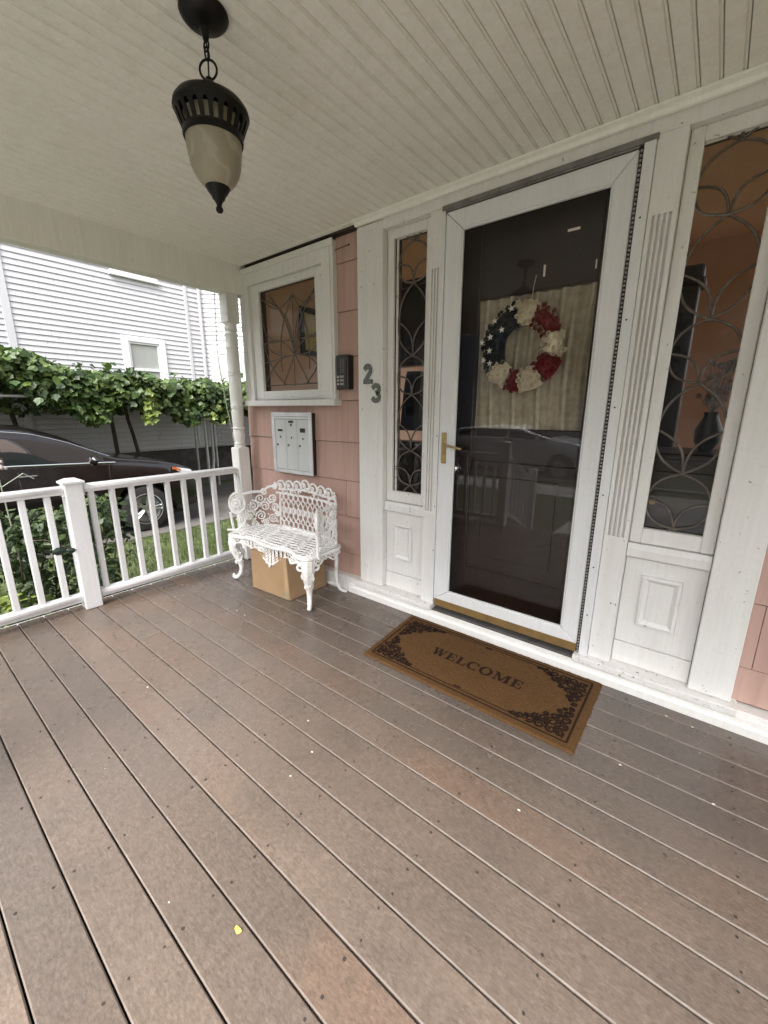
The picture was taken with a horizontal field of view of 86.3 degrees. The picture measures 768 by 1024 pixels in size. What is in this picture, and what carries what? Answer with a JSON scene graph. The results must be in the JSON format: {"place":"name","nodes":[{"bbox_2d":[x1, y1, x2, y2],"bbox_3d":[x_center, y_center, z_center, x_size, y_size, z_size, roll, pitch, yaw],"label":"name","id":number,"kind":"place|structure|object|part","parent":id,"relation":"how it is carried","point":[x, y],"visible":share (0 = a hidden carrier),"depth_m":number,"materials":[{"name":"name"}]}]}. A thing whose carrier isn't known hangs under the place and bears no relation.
{"place":"outdoors","nodes":[
{"label":"outdoors","id":0,"kind":"place"},
{"bbox_2d":[0,479,255,569],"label":"driveway","id":1,"kind":"structure","parent":0,"point":[225,491],"depth_m":7.21,"materials":[{"name":"grey asphalt"}]},
{"bbox_2d":[0,424,202,541],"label":"parked car","id":2,"kind":"object","parent":1,"relation":"on","point":[43,459],"visible":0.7,"depth_m":5.39,"materials":[{"name":"black paint"}]},
{"bbox_3d":[-4.245,-0.813,5.268,0.156,0.410,1.030,11,17,37],"label":"side window","id":3,"kind":"part","parent":2,"relation":"part of","materials":[{"name":"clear glass"}]},
{"bbox_2d":[0,344,247,494],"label":"grape arbor","id":4,"kind":"object","parent":1,"relation":"on","point":[94,398],"visible":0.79,"depth_m":6.26,"materials":[{"name":"green plant"}]},
{"bbox_2d":[0,476,256,627],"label":"lawn","id":5,"kind":"structure","parent":0,"point":[151,545],"depth_m":5.35,"materials":[{"name":"plant"}]},
{"bbox_2d":[0,460,35,618],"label":"rose cane","id":6,"kind":"object","parent":5,"relation":"on","point":[2,467],"visible":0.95,"depth_m":3.11,"materials":[{"name":"grey"}]},
{"bbox_2d":[0,589,54,626],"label":"plant","id":7,"kind":"object","parent":5,"relation":"on","point":[8,606],"visible":0.16,"depth_m":3.11,"materials":[{"name":"green plant"}]},
{"bbox_2d":[0,498,118,628],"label":"rose bush","id":8,"kind":"object","parent":5,"relation":"on","point":[16,544],"visible":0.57,"depth_m":3.30,"materials":[{"name":"green plant"}]},
{"bbox_2d":[54,493,144,607],"bbox_3d":[-2.659,0.368,3.766,0.796,1.101,0.706,7,15,26],"label":"rose bush","id":9,"kind":"object","parent":5,"relation":"on","point":[105,522],"visible":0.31,"depth_m":3.67,"materials":[{"name":"green plant"}]},
{"bbox_2d":[0,242,252,482],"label":"neighbour house","id":10,"kind":"structure","parent":5,"relation":"on","point":[67,312],"depth_m":8.54,"materials":[{"name":"white vinyl siding"},{"name":"white painted trim"},{"name":"window glass"}]},
{"bbox_2d":[108,268,159,284],"bbox_3d":[-5.203,-5.557,8.394,0.100,1.450,0.970,11,17,37],"label":"window","id":11,"kind":"structure","parent":10,"relation":"in","point":[114,272],"depth_m":8.50,"materials":[{"name":"white plastic"}]},
{"bbox_2d":[120,335,168,379],"bbox_3d":[-5.198,-3.099,9.015,0.100,1.380,0.950,11,17,37],"label":"window","id":12,"kind":"structure","parent":10,"relation":"in","point":[149,355],"depth_m":8.96,"materials":[{"name":"white plastic"}]},
{"bbox_2d":[210,346,245,383],"bbox_3d":[-3.723,-3.320,10.097,0.940,1.400,0.040,-1,14,-6],"label":"bay window","id":13,"kind":"structure","parent":10,"relation":"in","point":[222,353],"depth_m":10.00,"materials":[{"name":"white plastic"}]},
{"bbox_2d":[239,79,767,744],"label":"house","id":14,"kind":"structure","parent":5,"relation":"on","point":[517,525],"depth_m":2.18,"materials":[{"name":"white wood"}]},
{"bbox_2d":[239,237,341,405],"bbox_3d":[-0.790,-1.421,3.280,1.163,1.108,0.103,11,17,37],"label":"window","id":15,"kind":"structure","parent":14,"relation":"in","point":[317,260],"depth_m":3.20,"materials":[{"name":"white glass"}]},
{"bbox_2d":[271,412,316,476],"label":"mailbox bank","id":16,"kind":"structure","parent":14,"relation":"attached to","point":[294,443],"depth_m":3.42,"materials":[{"name":"metal"}]},
{"bbox_2d":[274,419,287,468],"bbox_3d":[-0.886,-0.586,3.534,0.141,0.420,0.014,11,17,37],"label":"mail door","id":17,"kind":"structure","parent":16,"relation":"in","point":[280,427],"depth_m":3.53,"materials":[{"name":"grey metal"}]},
{"bbox_2d":[285,419,298,469],"bbox_3d":[-0.773,-0.564,3.447,0.140,0.420,0.014,11,17,37],"label":"mail door","id":18,"kind":"structure","parent":16,"relation":"in","point":[291,424],"depth_m":3.44,"materials":[{"name":"grey metal"}]},
{"bbox_2d":[296,419,309,471],"bbox_3d":[-0.660,-0.543,3.360,0.139,0.420,0.014,11,17,37],"label":"mail door","id":19,"kind":"structure","parent":16,"relation":"in","point":[302,425],"depth_m":3.36,"materials":[{"name":"grey metal"}]},
{"bbox_2d":[336,354,353,389],"bbox_3d":[-0.286,-1.007,2.961,0.117,0.235,0.078,11,17,37],"label":"intercom","id":20,"kind":"object","parent":14,"relation":"attached to","point":[345,372],"visible":1,"depth_m":2.93,"materials":[{"name":"black plastic"}]},
{"bbox_2d":[363,363,372,383],"bbox_3d":[-0.110,-0.944,2.799,0.079,0.133,0.009,11,17,37],"label":"house number","id":21,"kind":"object","parent":14,"relation":"attached to","point":[366,380],"visible":1,"depth_m":2.79,"materials":[{"name":"grey metal"}]},
{"bbox_2d":[371,383,380,402],"bbox_3d":[-0.055,-0.808,2.787,0.080,0.131,0.009,11,17,37],"label":"house number","id":22,"kind":"object","parent":14,"relation":"attached to","point":[377,392],"visible":1,"depth_m":2.78,"materials":[{"name":"grey metal"}]},
{"bbox_2d":[0,0,767,298],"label":"porch ceiling","id":23,"kind":"structure","parent":14,"relation":"attached to","point":[362,112],"depth_m":1.61,"materials":[{"name":"beige paint"}]},
{"bbox_2d":[172,0,249,213],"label":"pendant lantern","id":24,"kind":"object","parent":23,"relation":"hanging from","point":[212,117],"visible":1,"depth_m":1.26,"materials":[{"name":"black metal"}]},
{"bbox_2d":[214,293,234,444],"bbox_3d":[-1.428,-1.194,3.730,0.055,1.492,0.129,31,33,64],"label":"cable","id":25,"kind":"object","parent":23,"relation":"hanging from","point":[219,366],"visible":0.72,"depth_m":3.66,"materials":[{"name":"grey plastic"}]},
{"bbox_2d":[265,128,767,448],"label":"hallway","id":26,"kind":"object","parent":14,"relation":"in","point":[725,250],"visible":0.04,"depth_m":3.71,"materials":[{"name":"paint"}]},
{"bbox_2d":[299,306,316,356],"bbox_3d":[-0.654,-1.791,4.129,0.027,0.440,0.490,11,17,37],"label":"picture frame","id":27,"kind":"object","parent":26,"relation":"attached to","point":[309,314],"visible":0.3,"depth_m":4.01,"materials":[{"name":"brown wood"}]},
{"bbox_2d":[399,276,425,493],"bbox_3d":[0.251,-0.883,4.030,0.780,2.530,0.270,11,17,37],"label":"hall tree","id":28,"kind":"object","parent":26,"relation":"on","point":[413,307],"visible":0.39,"depth_m":3.86,"materials":[{"name":"brown wood"}]},
{"bbox_2d":[644,446,718,535],"bbox_3d":[1.691,0.247,2.237,1.020,1.140,0.505,11,17,37],"label":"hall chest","id":29,"kind":"object","parent":26,"relation":"on","point":[676,495],"visible":0.11,"depth_m":2.04,"materials":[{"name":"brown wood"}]},
{"bbox_2d":[693,358,737,451],"bbox_3d":[1.701,-0.546,2.102,0.204,0.463,0.145,-9,17,-33],"label":"vase with flowers","id":30,"kind":"object","parent":29,"relation":"on","point":[709,424],"visible":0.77,"depth_m":2.09,"materials":[{"name":"black plastic"}]},
{"bbox_2d":[657,263,706,446],"bbox_3d":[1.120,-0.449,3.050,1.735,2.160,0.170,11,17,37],"label":"newel post","id":31,"kind":"object","parent":26,"relation":"on","point":[691,290],"visible":0.06,"depth_m":2.37,"materials":[{"name":"brown wood"}]},
{"bbox_2d":[449,188,610,624],"bbox_3d":[0.785,-0.429,2.360,0.910,2.330,0.114,11,17,37],"label":"front door","id":32,"kind":"structure","parent":14,"relation":"in","point":[517,461],"depth_m":2.36,"materials":[{"name":"brown wood"}]},
{"bbox_2d":[480,275,566,392],"bbox_3d":[0.756,-0.954,2.220,0.478,0.601,0.139,11,17,37],"label":"wreath","id":33,"kind":"object","parent":32,"relation":"hanging from","point":[530,313],"visible":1,"depth_m":2.20,"materials":[{"name":"multicoloured fabric"}]},
{"bbox_2d":[430,132,659,655],"bbox_3d":[0.719,-0.450,2.247,1.008,2.391,0.100,11,17,37],"label":"storm door","id":34,"kind":"structure","parent":14,"relation":"in","point":[627,169],"depth_m":2.06,"materials":[{"name":"white metal"}]},
{"bbox_2d":[0,558,767,1023],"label":"porch floor","id":35,"kind":"structure","parent":0,"point":[340,864],"depth_m":1.38,"materials":[{"name":"brown wood"}]},
{"bbox_2d":[0,466,243,626],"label":"porch railing","id":36,"kind":"object","parent":35,"relation":"on","point":[71,493],"visible":0.99,"depth_m":2.95,"materials":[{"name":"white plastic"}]},
{"bbox_2d":[33,540,75,555],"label":"stray leaves","id":37,"kind":"object","parent":36,"relation":"attached to","point":[59,551],"visible":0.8,"depth_m":2.78,"materials":[{"name":"green plant"}]},
{"bbox_2d":[234,925,240,933],"bbox_3d":[-0.406,1.157,1.136,0.026,0.004,0.013,11,17,37],"label":"petal","id":38,"kind":"object","parent":35,"relation":"on","point":[237,929],"visible":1,"depth_m":1.14,"materials":[{"name":"yellow plant"}]},
{"bbox_2d":[219,292,255,559],"bbox_3d":[-1.324,-0.697,3.744,0.118,2.351,0.118,11,17,37],"label":"porch post","id":39,"kind":"object","parent":35,"relation":"on","point":[229,311],"visible":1,"depth_m":3.64,"materials":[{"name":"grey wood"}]},
{"bbox_2d":[227,480,346,610],"bbox_3d":[-0.784,0.193,3.272,1.139,0.856,0.464,11,17,37],"label":"garden bench","id":40,"kind":"object","parent":35,"relation":"on","point":[307,564],"visible":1,"depth_m":3.31,"materials":[{"name":"white metal"}]},
{"bbox_2d":[251,540,325,600],"bbox_3d":[-0.771,0.447,3.327,0.440,0.334,0.406,11,17,37],"label":"cardboard box","id":41,"kind":"object","parent":35,"relation":"on","point":[281,578],"visible":0.72,"depth_m":3.17,"materials":[{"name":"beige cardboard"}]},
{"bbox_2d":[72,592,666,944],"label":"litter","id":42,"kind":"object","parent":35,"relation":"on","point":[428,788],"visible":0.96,"depth_m":1.56,"materials":[{"name":"white"}]},
{"bbox_2d":[105,610,714,902],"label":"paint flakes","id":43,"kind":"object","parent":35,"relation":"on","point":[517,809],"visible":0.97,"depth_m":1.67,"materials":[{"name":"beige paint"}]},
{"bbox_2d":[363,615,601,755],"bbox_3d":[0.495,0.867,2.301,1.221,0.013,0.586,11,17,37],"label":"doormat","id":44,"kind":"object","parent":35,"relation":"on","point":[548,704],"visible":1,"depth_m":2.19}
]}

